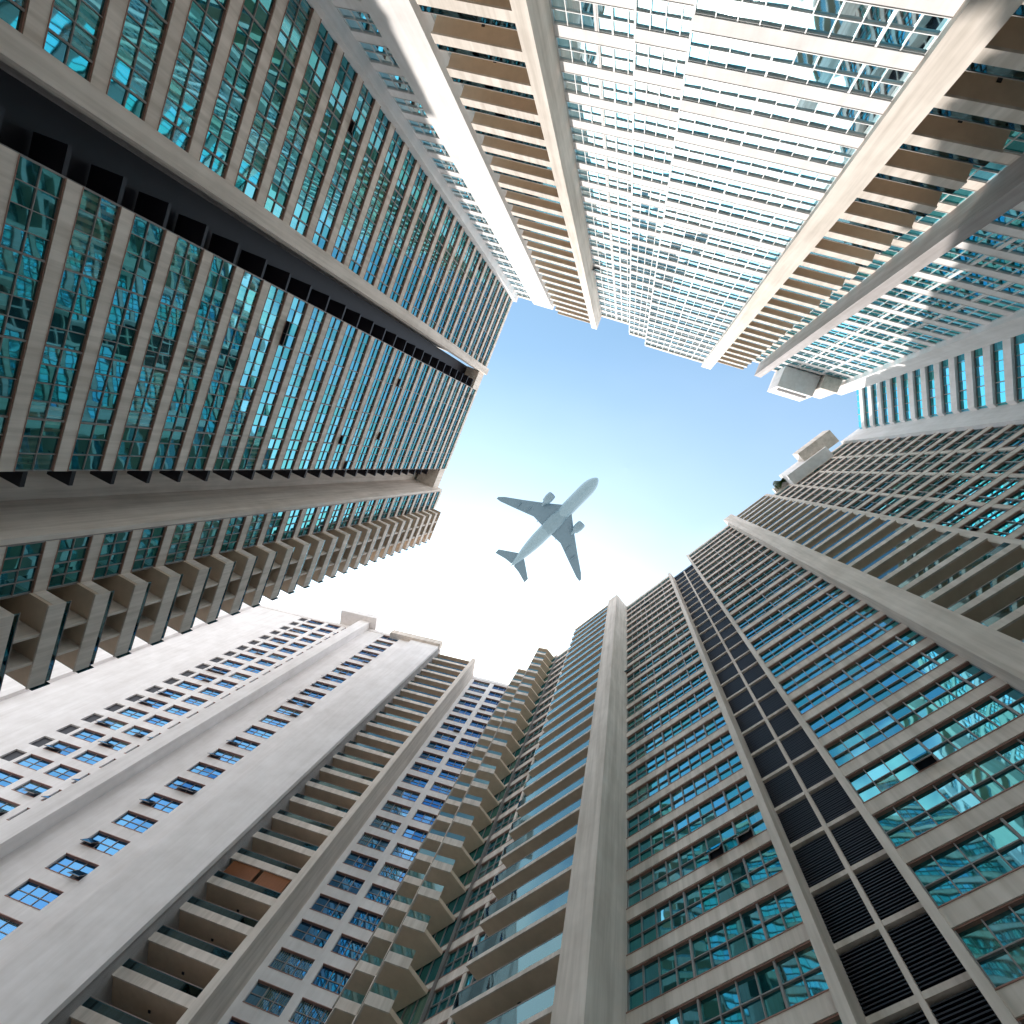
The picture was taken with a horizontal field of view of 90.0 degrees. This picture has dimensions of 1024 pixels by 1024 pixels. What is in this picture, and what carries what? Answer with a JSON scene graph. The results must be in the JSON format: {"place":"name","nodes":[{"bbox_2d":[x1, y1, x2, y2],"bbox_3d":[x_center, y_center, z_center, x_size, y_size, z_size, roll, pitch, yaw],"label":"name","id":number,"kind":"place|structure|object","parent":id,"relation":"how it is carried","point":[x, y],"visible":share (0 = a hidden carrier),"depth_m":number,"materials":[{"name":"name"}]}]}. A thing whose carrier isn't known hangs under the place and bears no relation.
{"place":"outdoors","nodes":[
{"label":"outdoors","id":0,"kind":"place"},
{"bbox_2d":[496,478,598,581],"bbox_3d":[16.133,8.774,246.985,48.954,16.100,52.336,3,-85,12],"label":"airplane","id":1,"kind":"object","parent":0,"point":[555,521],"visible":1,"depth_m":241.82,"materials":[{"name":"paint"}]},
{"bbox_2d":[260,297,858,683],"label":"sky","id":2,"kind":"structure","parent":0,"point":[675,446],"materials":[{"name":"blue"}]},
{"label":"ground","id":3,"kind":"structure","parent":0,"visible":0},
{"bbox_2d":[0,602,508,1023],"bbox_3d":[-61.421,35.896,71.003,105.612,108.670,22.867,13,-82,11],"label":"white apartment tower","id":4,"kind":"structure","parent":3,"relation":"on","point":[226,818],"depth_m":59.69,"materials":[{"name":"beige paint"}]},
{"bbox_2d":[0,619,506,1023],"bbox_3d":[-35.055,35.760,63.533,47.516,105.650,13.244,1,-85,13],"label":"window frames","id":5,"kind":"structure","parent":4,"relation":"in","point":[50,888],"depth_m":65.17,"materials":[{"name":"beige paint"}]},
{"bbox_2d":[0,0,512,690],"bbox_3d":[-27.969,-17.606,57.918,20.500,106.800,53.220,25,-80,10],"label":"glass banded apartment tower","id":6,"kind":"structure","parent":3,"relation":"on","point":[250,286],"depth_m":40.96,"materials":[{"name":"teal glass"}]},
{"bbox_2d":[0,0,509,599],"bbox_3d":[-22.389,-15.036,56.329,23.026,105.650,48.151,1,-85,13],"label":"window frames","id":7,"kind":"structure","parent":6,"relation":"in","point":[24,9],"depth_m":42.83,"materials":[{"name":"beige paint"}]},
{"bbox_2d":[306,0,1023,400],"bbox_3d":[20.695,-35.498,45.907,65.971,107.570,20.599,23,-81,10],"label":"sunlit apartment tower","id":8,"kind":"structure","parent":3,"relation":"on","point":[812,198],"depth_m":40.54,"materials":[{"name":"beige paint"}]},
{"bbox_2d":[335,0,1023,381],"bbox_3d":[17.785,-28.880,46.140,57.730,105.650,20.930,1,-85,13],"label":"window frames","id":9,"kind":"structure","parent":8,"relation":"in","point":[788,9],"depth_m":42.88,"materials":[{"name":"beige paint"}]},
{"bbox_2d":[324,401,1023,1023],"bbox_3d":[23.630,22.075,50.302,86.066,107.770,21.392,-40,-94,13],"label":"blue glass apartment tower","id":10,"kind":"structure","parent":3,"relation":"on","point":[760,761],"depth_m":35.53,"materials":[{"name":"beige paint"}]},
{"bbox_2d":[400,424,1023,1023],"bbox_3d":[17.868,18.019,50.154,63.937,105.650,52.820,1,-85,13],"label":"window frames","id":11,"kind":"structure","parent":10,"relation":"in","point":[878,982],"depth_m":32.54,"materials":[{"name":"beige paint"}]},
{"bbox_2d":[773,478,786,488],"bbox_3d":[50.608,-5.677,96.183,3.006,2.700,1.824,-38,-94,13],"label":"rooftop shrub","id":12,"kind":"object","parent":10,"relation":"on","point":[778,484],"visible":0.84,"depth_m":95.94,"materials":[{"name":"green plant"}]},
{"bbox_2d":[856,334,1023,428],"bbox_3d":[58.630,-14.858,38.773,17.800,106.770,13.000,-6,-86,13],"label":"chamfered apartment tower","id":13,"kind":"structure","parent":3,"relation":"on","point":[990,376],"depth_m":64.44,"materials":[{"name":"beige paint"}]},
{"bbox_2d":[856,337,1023,427],"bbox_3d":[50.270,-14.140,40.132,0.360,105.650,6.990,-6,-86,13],"label":"window frames","id":14,"kind":"structure","parent":13,"relation":"in","point":[1015,344],"depth_m":65.44,"materials":[{"name":"beige paint"}]}
]}

